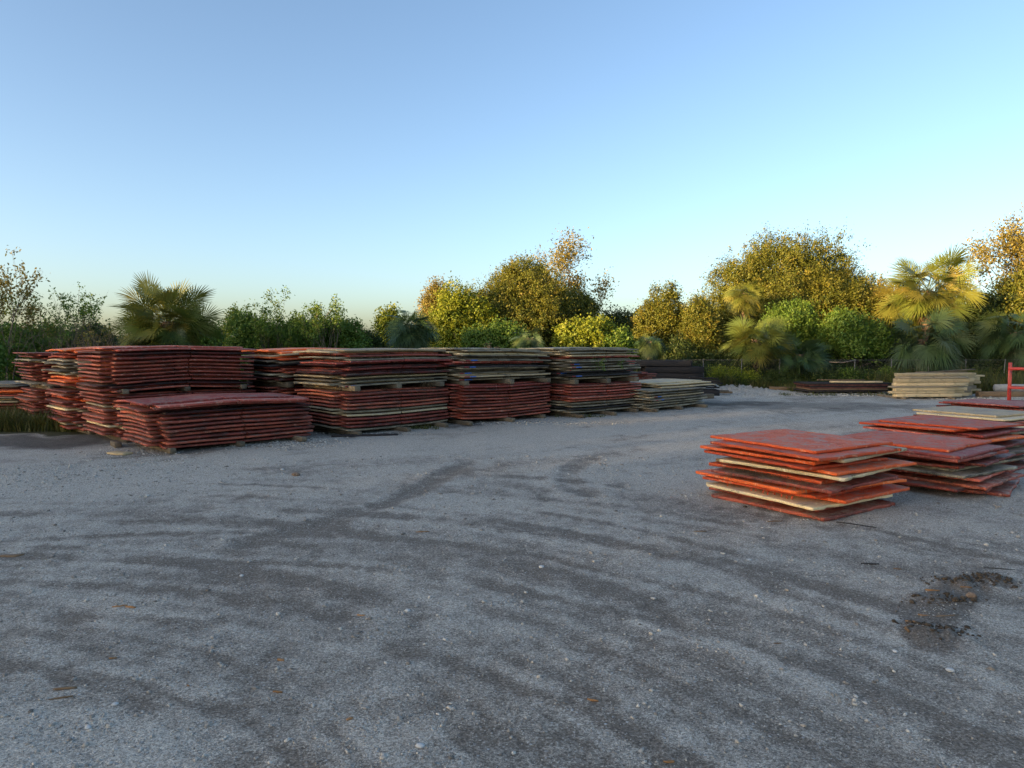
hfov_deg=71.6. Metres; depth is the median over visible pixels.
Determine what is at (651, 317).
leafy tree
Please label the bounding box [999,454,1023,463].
access mat
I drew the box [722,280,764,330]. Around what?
fan palm
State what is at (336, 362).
access mat
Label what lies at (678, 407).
bearer timber
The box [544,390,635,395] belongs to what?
access mat
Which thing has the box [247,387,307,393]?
access mat
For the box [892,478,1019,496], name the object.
access mat
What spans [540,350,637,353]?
access mat
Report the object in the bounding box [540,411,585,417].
bearer timber
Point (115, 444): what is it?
bearer timber
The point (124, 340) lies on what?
green shrub
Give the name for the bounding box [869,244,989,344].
fan palm
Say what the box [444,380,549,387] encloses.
access mat
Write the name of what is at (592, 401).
access mat
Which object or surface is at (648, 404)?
access mat
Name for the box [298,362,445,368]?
access mat
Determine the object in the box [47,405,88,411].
access mat
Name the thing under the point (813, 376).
undergrowth
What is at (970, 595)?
stone
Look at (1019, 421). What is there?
access mat
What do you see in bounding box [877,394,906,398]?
bearer timber
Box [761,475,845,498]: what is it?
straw
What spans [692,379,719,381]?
dark slab
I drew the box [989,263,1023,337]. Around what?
oak tree
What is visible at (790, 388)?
grass
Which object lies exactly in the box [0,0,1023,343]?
sky
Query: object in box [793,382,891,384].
sheet
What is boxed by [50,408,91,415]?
access mat
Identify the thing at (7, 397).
access mat
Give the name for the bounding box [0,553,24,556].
wood chip
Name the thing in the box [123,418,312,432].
access mat
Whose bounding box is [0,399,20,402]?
access mat
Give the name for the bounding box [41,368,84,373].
access mat
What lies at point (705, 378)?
dark slab
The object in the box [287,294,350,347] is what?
open shrub
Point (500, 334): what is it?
green shrub
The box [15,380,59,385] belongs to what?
access mat
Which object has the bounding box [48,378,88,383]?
access mat
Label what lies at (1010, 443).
access mat
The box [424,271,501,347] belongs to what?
lime tree
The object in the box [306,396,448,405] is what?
access mat
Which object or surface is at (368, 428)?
access mat
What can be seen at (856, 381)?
board
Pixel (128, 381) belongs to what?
access mat
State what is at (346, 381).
access mat
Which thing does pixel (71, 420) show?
access mat
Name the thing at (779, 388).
beam
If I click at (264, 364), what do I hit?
access mat
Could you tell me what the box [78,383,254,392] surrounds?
access mat
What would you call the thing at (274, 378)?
access mat
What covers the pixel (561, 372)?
access mat
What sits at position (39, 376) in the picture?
access mat
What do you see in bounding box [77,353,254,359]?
access mat
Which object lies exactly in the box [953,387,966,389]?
board
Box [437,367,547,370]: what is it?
access mat
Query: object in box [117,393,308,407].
access mat
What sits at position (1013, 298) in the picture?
fan palm
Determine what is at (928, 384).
board
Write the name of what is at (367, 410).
access mat
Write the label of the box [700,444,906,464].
access mat
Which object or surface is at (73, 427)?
access mat
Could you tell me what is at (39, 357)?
access mat
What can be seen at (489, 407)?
access mat
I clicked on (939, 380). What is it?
board
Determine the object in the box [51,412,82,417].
access mat
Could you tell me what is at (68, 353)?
access mat
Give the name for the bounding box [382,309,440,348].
fan palm
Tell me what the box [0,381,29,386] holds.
access mat
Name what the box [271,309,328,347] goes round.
green shrub
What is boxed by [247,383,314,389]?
access mat
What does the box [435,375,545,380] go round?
access mat
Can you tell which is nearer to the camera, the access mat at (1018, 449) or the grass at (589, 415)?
the access mat at (1018, 449)
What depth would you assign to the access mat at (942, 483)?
12.68 m
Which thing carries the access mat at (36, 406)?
on the access mat at (31, 409)
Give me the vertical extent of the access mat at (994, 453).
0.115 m
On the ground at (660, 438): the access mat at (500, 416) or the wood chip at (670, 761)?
the wood chip at (670, 761)
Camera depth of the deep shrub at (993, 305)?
48.10 m
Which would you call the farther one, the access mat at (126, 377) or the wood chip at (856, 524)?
the access mat at (126, 377)
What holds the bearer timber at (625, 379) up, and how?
on the access mat at (585, 384)
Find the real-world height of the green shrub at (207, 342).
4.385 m
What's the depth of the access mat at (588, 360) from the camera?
26.70 m
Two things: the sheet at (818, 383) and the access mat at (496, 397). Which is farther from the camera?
the sheet at (818, 383)
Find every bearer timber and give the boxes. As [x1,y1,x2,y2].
[30,384,54,388]
[74,429,94,433]
[95,433,131,442]
[104,389,128,393]
[110,440,121,447]
[136,443,175,453]
[163,386,190,390]
[226,441,244,446]
[229,384,246,388]
[248,380,293,387]
[284,435,306,441]
[303,384,359,390]
[309,426,361,434]
[331,433,397,436]
[369,383,401,387]
[386,426,410,431]
[403,381,443,385]
[422,422,448,426]
[443,380,468,384]
[444,418,472,425]
[466,379,513,383]
[489,417,514,421]
[514,377,550,381]
[523,414,545,417]
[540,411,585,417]
[550,379,578,383]
[576,378,610,382]
[586,411,616,415]
[611,377,638,380]
[616,408,638,411]
[635,408,658,411]
[663,406,682,409]
[683,404,707,407]
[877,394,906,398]
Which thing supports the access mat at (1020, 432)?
on the access mat
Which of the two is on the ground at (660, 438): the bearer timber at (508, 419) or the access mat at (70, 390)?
the bearer timber at (508, 419)
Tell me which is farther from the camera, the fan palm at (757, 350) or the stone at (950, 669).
the fan palm at (757, 350)
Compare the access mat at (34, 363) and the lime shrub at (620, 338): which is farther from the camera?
the lime shrub at (620, 338)
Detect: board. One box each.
[817,379,864,380]
[829,381,882,382]
[888,386,963,387]
[888,391,954,393]
[892,383,965,385]
[892,387,954,390]
[892,393,961,396]
[893,378,969,382]
[894,373,967,375]
[895,373,958,375]
[895,376,968,377]
[915,369,974,372]
[938,371,967,372]
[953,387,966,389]
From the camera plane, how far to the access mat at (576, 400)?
26.65 m
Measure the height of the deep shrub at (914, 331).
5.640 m
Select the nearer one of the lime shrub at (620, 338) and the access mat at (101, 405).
the access mat at (101, 405)
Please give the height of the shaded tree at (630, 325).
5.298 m
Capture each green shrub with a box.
[0,319,78,379]
[0,336,20,380]
[56,319,121,348]
[116,332,144,345]
[198,321,237,350]
[218,306,281,381]
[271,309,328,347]
[318,310,372,347]
[361,325,388,347]
[456,315,532,348]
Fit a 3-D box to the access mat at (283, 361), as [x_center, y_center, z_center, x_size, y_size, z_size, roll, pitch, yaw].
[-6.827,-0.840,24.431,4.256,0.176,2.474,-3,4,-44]
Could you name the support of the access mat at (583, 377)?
on the bearer timber at (603, 380)
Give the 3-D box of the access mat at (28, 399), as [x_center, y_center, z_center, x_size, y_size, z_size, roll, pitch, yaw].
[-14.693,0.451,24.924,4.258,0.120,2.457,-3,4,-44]
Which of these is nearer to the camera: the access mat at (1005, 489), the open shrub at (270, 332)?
the access mat at (1005, 489)
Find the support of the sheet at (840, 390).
on the ground at (660, 438)
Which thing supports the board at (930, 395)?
on the bearer timber at (889, 396)
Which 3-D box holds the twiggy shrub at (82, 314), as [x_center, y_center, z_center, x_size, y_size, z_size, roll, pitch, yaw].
[-20.389,-1.867,32.865,4.518,5.541,3.770,0,3,0]
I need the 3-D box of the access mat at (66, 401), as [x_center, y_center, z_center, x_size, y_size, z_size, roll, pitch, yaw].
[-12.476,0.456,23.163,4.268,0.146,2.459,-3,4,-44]
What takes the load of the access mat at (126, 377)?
on the access mat at (128, 381)
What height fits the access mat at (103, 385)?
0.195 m
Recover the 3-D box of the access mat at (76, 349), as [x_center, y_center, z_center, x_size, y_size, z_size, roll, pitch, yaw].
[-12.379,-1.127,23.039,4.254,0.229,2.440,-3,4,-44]
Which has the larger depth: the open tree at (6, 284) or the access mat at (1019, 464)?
the open tree at (6, 284)
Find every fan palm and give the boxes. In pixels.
[103,270,225,345]
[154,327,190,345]
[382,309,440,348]
[510,326,544,356]
[634,330,667,359]
[716,313,797,373]
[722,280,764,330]
[767,331,833,381]
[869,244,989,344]
[879,304,979,372]
[971,311,1023,373]
[977,291,1019,309]
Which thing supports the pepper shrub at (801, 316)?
on the ground at (660, 438)
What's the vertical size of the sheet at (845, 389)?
0.073 m
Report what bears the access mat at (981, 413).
on the access mat at (1019, 421)
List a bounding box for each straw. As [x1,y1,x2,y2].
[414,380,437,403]
[685,459,815,484]
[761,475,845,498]
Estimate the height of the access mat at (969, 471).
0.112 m
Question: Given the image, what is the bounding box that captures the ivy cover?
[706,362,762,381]
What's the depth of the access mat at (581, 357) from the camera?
26.81 m
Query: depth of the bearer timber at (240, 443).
18.54 m
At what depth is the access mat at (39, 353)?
23.03 m
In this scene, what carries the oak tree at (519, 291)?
on the ground at (660, 438)
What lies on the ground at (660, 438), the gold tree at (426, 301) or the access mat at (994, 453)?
the gold tree at (426, 301)
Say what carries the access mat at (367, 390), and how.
on the access mat at (376, 395)
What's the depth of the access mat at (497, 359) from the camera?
24.37 m
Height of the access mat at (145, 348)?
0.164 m
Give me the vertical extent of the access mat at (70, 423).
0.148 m
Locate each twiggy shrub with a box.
[0,291,77,367]
[4,281,123,351]
[73,320,127,346]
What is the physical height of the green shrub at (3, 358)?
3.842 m
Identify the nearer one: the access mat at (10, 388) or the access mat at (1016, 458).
the access mat at (1016, 458)
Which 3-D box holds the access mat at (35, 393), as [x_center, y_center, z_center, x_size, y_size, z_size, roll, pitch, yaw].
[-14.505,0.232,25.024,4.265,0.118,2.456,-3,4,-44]
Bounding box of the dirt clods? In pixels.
[889,572,1022,641]
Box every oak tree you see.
[465,250,601,346]
[551,287,607,346]
[685,219,923,356]
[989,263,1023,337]
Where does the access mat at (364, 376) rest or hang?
on the access mat at (346, 381)
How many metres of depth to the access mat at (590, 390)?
26.91 m
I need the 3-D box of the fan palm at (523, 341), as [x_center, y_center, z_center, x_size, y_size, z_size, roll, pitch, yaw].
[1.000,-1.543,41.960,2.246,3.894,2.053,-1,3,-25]
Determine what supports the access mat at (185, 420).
on the access mat at (246, 419)
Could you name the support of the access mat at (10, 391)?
on the access mat at (8, 394)
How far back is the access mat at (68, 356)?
21.39 m
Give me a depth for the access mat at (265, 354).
22.81 m
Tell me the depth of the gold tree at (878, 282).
53.53 m
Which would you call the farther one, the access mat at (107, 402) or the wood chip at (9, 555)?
the access mat at (107, 402)
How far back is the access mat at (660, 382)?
30.49 m
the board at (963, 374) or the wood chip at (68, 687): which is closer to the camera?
the wood chip at (68, 687)
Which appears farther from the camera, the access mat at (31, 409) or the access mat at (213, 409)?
the access mat at (31, 409)
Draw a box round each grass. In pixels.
[0,402,76,431]
[410,424,439,429]
[555,413,611,417]
[710,373,796,388]
[779,390,891,395]
[780,380,807,391]
[862,365,1023,393]
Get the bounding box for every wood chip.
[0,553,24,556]
[48,695,72,699]
[54,686,76,689]
[663,760,674,762]
[838,522,876,527]
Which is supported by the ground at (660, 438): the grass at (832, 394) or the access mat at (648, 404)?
the grass at (832, 394)
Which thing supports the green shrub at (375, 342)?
on the ground at (660, 438)
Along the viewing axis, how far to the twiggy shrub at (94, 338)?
30.78 m
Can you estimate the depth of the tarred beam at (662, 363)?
40.33 m
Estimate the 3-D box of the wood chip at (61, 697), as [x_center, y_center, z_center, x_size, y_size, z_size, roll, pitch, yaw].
[-3.382,2.351,5.324,0.161,0.010,0.014,-1,3,-19]
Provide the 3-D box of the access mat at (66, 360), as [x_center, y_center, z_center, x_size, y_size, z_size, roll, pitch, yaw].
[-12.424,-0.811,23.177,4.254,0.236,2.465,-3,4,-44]
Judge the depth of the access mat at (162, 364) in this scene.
20.32 m
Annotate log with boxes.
[993,384,1023,390]
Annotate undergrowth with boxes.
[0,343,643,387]
[630,330,1022,380]
[714,364,1015,386]
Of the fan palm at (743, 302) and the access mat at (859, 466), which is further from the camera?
the fan palm at (743, 302)
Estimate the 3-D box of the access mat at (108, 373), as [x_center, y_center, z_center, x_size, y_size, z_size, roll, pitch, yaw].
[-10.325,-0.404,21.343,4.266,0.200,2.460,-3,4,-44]
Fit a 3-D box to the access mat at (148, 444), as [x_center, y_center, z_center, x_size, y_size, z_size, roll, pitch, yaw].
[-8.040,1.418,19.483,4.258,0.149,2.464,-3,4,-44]
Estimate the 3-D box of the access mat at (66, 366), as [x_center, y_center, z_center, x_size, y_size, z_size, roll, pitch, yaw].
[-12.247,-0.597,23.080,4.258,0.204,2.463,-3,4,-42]
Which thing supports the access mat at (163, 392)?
on the access mat at (108, 398)
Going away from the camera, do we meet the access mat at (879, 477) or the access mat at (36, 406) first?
the access mat at (879, 477)
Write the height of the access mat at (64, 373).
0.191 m
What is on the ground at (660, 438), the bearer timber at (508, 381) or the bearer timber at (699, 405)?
the bearer timber at (699, 405)
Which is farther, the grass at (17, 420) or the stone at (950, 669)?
the grass at (17, 420)
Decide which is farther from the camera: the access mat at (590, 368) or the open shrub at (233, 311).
the open shrub at (233, 311)
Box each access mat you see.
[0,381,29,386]
[0,386,29,389]
[0,390,25,392]
[0,393,25,396]
[0,396,15,398]
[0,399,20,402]
[0,402,24,405]
[12,362,57,365]
[13,352,64,355]
[14,359,59,362]
[14,396,50,402]
[15,365,59,368]
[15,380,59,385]
[16,371,60,375]
[17,393,56,398]
[17,406,52,413]
[18,368,54,372]
[19,355,59,358]
[19,374,60,378]
[19,400,52,405]
[19,403,50,409]
[21,377,57,381]
[21,386,67,391]
[22,390,51,395]
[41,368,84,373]
[44,362,91,366]
[45,391,87,397]
[45,398,89,405]
[46,346,123,352]
[46,388,88,394]
[47,358,91,362]
[47,382,81,387]
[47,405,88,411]
[47,415,88,423]
[48,354,91,359]
[48,372,87,376]
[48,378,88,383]
[49,402,91,408]
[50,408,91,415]
[51,352,92,354]
[51,365,90,369]
[51,375,88,379]
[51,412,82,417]
[52,395,86,401]
[54,420,87,426]
[54,423,86,430]
[76,379,252,388]
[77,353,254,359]
[77,361,252,367]
[78,350,254,355]
[78,357,253,363]
[78,364,253,371]
[78,368,253,375]
[78,372,253,379]
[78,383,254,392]
[80,375,256,383]
[80,387,255,397]
[80,392,245,401]
[81,345,256,350]
[81,416,129,425]
[82,412,126,420]
[83,398,129,404]
[83,405,129,413]
[83,423,129,432]
[83,427,128,436]
[86,401,127,409]
[87,409,118,415]
[87,420,130,429]
[114,400,305,411]
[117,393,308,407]
[117,410,308,423]
[120,402,310,414]
[120,406,309,419]
[121,414,311,428]
[121,432,310,448]
[122,421,311,436]
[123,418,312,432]
[123,428,312,444]
[125,425,313,440]
[240,362,308,366]
[241,348,349,353]
[241,352,312,356]
[241,365,310,369]
[241,372,307,377]
[242,375,307,380]
[244,368,296,372]
[246,391,309,395]
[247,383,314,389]
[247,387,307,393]
[249,355,312,359]
[249,359,325,363]
[251,379,307,383]
[293,348,445,352]
[293,378,446,387]
[294,372,446,379]
[294,375,447,383]
[294,384,447,395]
[295,368,449,375]
[296,365,448,371]
[297,390,449,399]
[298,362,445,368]
[299,352,451,356]
[299,356,449,360]
[300,359,452,364]
[301,394,447,402]
[301,399,448,409]
[302,403,446,412]
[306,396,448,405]
[308,409,447,419]
[309,419,447,430]
[310,405,446,416]
[310,415,449,427]
[311,412,447,423]
[419,348,551,352]
[433,351,546,355]
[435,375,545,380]
[435,384,551,390]
[436,361,542,363]
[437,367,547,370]
[439,372,550,377]
[440,354,549,357]
[440,369,544,373]
[443,402,546,409]
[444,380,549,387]
[444,387,549,393]
[444,393,549,399]
[444,396,549,403]
[444,399,550,406]
[445,390,548,396]
[446,363,549,367]
[446,410,549,418]
[447,404,550,412]
[447,407,549,415]
[450,357,550,360]
[518,347,638,350]
[534,361,635,364]
[534,366,640,370]
[535,353,636,356]
[538,355,638,358]
[538,363,639,367]
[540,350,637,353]
[540,358,640,361]
[540,380,640,386]
[541,374,637,379]
[543,371,641,376]
[544,368,636,373]
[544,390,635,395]
[544,392,637,398]
[544,396,633,401]
[545,387,640,392]
[545,398,634,403]
[545,403,630,409]
[546,384,641,389]
[547,401,634,406]
[548,406,632,412]
[626,399,701,406]
[627,374,655,376]
[629,389,702,395]
[629,391,703,397]
[629,396,706,403]
[630,378,710,385]
[630,394,706,400]
[630,401,703,408]
[631,386,705,391]
[633,383,715,387]
[636,376,651,378]
[696,468,906,493]
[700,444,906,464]
[702,476,909,503]
[704,449,916,475]
[706,481,892,510]
[709,461,897,493]
[709,487,894,520]
[710,429,900,461]
[716,457,898,481]
[843,430,1005,459]
[859,415,1023,431]
[863,425,1023,437]
[877,430,1023,441]
[880,470,1023,491]
[881,453,1015,468]
[890,469,1004,481]
[891,449,1008,462]
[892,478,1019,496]
[894,460,1017,478]
[912,406,1023,420]
[913,414,1023,423]
[936,404,1023,410]
[939,398,1023,407]
[988,439,1023,447]
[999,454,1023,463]
[1000,459,1023,471]
[1005,445,1023,453]
[1008,431,1023,433]
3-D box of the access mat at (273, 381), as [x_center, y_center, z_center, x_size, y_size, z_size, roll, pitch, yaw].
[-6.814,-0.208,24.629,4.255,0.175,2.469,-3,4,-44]
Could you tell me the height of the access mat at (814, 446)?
0.109 m
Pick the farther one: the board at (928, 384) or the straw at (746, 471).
the board at (928, 384)
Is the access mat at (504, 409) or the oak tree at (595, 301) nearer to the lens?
the access mat at (504, 409)
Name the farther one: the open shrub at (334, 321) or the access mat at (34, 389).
the open shrub at (334, 321)
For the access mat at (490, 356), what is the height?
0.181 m
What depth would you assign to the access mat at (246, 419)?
18.37 m
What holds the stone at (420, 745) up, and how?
on the ground at (660, 438)
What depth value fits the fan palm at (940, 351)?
44.22 m
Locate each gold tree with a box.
[412,276,450,347]
[866,274,902,365]
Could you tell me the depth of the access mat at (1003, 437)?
15.16 m
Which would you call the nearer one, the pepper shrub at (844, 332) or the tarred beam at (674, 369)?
the tarred beam at (674, 369)
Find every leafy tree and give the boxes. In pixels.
[627,277,687,356]
[672,289,731,358]
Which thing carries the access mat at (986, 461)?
on the access mat at (969, 471)
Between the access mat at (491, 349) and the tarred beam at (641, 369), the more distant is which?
the tarred beam at (641, 369)
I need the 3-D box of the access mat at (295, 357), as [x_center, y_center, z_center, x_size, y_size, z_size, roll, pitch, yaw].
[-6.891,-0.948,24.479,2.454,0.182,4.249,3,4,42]
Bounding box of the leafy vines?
[837,365,896,379]
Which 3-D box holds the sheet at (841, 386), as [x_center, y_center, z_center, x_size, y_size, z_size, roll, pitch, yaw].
[18.384,0.091,39.465,4.500,0.075,1.804,0,3,-2]
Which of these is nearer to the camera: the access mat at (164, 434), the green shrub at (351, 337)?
the access mat at (164, 434)
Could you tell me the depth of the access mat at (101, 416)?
19.75 m
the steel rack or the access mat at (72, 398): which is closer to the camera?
the access mat at (72, 398)
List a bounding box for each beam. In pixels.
[635,360,690,366]
[639,366,698,371]
[643,373,702,378]
[644,367,703,372]
[701,394,713,398]
[769,387,795,389]
[975,391,1023,396]
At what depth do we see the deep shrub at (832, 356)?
45.96 m
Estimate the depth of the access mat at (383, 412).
21.81 m
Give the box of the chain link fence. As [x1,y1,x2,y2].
[637,359,1019,377]
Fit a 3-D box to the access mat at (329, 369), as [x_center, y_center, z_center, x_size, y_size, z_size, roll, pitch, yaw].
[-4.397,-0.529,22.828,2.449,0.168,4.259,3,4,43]
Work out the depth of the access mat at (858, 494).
11.34 m
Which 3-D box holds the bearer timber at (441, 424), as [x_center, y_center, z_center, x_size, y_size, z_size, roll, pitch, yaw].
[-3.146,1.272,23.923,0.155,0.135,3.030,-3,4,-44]
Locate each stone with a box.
[291,472,299,475]
[416,743,424,747]
[945,668,954,671]
[965,592,976,598]
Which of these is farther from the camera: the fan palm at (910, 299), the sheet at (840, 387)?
the fan palm at (910, 299)
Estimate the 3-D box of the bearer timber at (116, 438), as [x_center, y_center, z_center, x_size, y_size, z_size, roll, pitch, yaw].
[-11.397,1.474,20.255,2.780,0.139,0.161,3,4,44]
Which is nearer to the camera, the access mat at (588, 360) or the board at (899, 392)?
the access mat at (588, 360)
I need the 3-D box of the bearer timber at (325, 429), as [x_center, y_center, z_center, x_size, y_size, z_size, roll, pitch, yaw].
[-5.498,1.401,21.599,2.880,0.139,0.156,3,4,41]
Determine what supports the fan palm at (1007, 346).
on the ground at (660, 438)
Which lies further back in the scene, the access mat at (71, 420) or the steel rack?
the steel rack
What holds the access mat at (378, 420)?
on the access mat at (380, 423)
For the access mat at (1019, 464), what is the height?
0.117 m
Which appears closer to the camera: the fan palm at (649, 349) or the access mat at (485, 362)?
the access mat at (485, 362)
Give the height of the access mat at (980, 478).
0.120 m
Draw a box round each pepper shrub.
[756,293,823,359]
[812,303,901,369]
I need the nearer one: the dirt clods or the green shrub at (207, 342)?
the dirt clods
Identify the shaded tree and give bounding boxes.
[601,304,639,328]
[618,314,642,339]
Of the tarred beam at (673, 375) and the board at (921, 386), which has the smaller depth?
the board at (921, 386)
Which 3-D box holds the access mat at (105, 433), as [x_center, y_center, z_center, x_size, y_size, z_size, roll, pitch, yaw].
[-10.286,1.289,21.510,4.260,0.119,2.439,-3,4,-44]
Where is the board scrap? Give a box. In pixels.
[107,451,132,455]
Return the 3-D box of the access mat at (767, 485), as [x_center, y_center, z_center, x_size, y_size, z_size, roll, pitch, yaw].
[4.886,1.572,12.220,2.344,0.123,2.500,-2,4,-29]
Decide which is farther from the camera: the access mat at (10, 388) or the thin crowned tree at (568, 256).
the thin crowned tree at (568, 256)
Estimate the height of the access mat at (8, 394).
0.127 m
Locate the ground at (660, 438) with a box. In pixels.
[0,356,1023,767]
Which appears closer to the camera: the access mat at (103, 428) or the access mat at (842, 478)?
the access mat at (842, 478)
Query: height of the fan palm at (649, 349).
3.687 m
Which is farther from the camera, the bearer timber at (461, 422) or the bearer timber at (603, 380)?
the bearer timber at (603, 380)
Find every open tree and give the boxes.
[0,245,57,380]
[0,299,20,327]
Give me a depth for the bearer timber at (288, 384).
22.91 m
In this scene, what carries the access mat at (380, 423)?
on the access mat at (368, 428)
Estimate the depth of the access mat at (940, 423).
15.93 m
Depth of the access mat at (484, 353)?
24.32 m
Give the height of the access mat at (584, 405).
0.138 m
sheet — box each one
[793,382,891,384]
[793,388,890,391]
[794,383,887,385]
[796,384,887,386]
[796,386,886,388]
[796,387,887,389]
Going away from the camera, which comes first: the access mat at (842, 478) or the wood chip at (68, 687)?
the wood chip at (68, 687)
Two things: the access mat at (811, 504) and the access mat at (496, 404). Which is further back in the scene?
the access mat at (496, 404)
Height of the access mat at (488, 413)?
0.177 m
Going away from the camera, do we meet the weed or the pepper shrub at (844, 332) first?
the weed
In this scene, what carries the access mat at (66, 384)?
on the bearer timber
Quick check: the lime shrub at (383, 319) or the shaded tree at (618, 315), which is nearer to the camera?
the lime shrub at (383, 319)
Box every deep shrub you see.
[802,335,850,367]
[881,318,971,355]
[946,286,1019,354]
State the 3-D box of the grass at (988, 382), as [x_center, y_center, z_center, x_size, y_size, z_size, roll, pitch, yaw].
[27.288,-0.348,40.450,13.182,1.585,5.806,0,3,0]
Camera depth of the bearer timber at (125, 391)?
19.33 m
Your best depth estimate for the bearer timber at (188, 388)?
20.65 m
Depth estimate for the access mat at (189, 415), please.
18.34 m
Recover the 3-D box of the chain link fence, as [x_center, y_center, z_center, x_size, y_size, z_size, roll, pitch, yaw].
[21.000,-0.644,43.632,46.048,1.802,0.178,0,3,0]
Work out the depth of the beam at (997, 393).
36.14 m
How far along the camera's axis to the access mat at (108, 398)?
19.77 m
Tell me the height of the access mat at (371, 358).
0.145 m
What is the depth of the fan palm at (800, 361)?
43.67 m
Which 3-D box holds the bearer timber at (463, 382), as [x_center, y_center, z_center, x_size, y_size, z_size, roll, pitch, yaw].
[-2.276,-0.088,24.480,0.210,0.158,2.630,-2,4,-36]
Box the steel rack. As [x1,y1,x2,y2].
[1007,363,1023,400]
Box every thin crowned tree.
[527,223,618,304]
[955,202,1023,299]
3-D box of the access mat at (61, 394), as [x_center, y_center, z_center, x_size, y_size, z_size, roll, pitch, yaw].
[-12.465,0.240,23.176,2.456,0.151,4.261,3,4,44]
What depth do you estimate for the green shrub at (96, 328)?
36.30 m
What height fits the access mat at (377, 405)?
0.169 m
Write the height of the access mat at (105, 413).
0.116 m
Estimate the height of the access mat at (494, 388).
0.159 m
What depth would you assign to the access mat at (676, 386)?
29.95 m
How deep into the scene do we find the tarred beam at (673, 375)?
40.37 m
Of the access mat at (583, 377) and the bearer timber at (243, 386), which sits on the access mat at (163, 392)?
the bearer timber at (243, 386)
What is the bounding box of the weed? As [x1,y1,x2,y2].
[591,358,604,369]
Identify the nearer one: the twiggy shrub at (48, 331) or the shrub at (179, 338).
the shrub at (179, 338)
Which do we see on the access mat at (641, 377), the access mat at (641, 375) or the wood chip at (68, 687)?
the access mat at (641, 375)
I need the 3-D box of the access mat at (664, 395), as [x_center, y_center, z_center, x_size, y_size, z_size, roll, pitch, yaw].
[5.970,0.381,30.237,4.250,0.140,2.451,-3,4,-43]
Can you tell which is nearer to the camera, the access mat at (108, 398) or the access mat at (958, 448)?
the access mat at (958, 448)
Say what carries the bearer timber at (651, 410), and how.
on the ground at (660, 438)
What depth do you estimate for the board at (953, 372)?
36.81 m
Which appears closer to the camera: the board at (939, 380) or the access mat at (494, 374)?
the access mat at (494, 374)
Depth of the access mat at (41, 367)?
23.00 m
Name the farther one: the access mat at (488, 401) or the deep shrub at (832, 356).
the deep shrub at (832, 356)
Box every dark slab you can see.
[689,377,718,379]
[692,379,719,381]
[698,390,719,395]
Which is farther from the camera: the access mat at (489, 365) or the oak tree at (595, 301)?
the oak tree at (595, 301)
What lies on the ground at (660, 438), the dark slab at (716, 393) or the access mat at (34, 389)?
the dark slab at (716, 393)
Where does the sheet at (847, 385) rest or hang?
on the sheet at (841, 386)
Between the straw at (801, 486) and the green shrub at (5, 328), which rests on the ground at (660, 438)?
the green shrub at (5, 328)
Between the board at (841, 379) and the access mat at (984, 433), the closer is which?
the access mat at (984, 433)
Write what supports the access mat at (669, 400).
on the access mat at (648, 404)
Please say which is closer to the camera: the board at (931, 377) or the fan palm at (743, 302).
the board at (931, 377)
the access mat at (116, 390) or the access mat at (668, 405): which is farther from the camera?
the access mat at (668, 405)
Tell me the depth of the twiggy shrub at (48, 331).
33.60 m
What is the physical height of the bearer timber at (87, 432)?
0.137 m
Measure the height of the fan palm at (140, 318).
5.916 m
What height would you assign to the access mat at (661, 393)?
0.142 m
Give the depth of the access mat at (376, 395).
21.67 m
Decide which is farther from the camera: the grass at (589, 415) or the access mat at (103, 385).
the grass at (589, 415)
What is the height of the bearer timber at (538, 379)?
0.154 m
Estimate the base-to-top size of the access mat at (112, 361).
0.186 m
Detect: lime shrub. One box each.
[371,301,402,347]
[549,312,621,346]
[597,323,645,366]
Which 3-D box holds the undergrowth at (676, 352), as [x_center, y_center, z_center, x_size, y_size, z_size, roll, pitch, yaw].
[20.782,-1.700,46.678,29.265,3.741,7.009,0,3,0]
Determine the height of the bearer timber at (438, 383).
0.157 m
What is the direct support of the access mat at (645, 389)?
on the access mat at (661, 393)
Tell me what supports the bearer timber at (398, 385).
on the access mat at (367, 390)
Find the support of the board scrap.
on the ground at (660, 438)
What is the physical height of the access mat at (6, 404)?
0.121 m
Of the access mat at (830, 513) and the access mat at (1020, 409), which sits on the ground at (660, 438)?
the access mat at (830, 513)
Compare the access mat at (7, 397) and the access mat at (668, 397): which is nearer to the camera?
the access mat at (7, 397)
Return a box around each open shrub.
[220,303,242,345]
[242,285,304,348]
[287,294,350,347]
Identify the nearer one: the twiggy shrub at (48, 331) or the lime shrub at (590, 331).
the twiggy shrub at (48, 331)
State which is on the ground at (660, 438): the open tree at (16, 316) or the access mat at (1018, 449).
the open tree at (16, 316)
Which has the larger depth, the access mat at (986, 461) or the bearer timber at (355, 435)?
the bearer timber at (355, 435)
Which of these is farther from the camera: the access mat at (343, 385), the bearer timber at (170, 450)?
the access mat at (343, 385)
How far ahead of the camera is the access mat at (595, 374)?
26.89 m
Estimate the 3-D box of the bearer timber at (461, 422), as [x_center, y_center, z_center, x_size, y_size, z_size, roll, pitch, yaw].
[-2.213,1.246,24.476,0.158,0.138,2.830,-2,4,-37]
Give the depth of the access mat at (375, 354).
21.87 m
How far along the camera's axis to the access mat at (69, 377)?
21.48 m
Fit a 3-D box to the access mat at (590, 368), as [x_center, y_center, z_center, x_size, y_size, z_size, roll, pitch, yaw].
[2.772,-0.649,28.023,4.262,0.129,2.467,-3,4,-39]

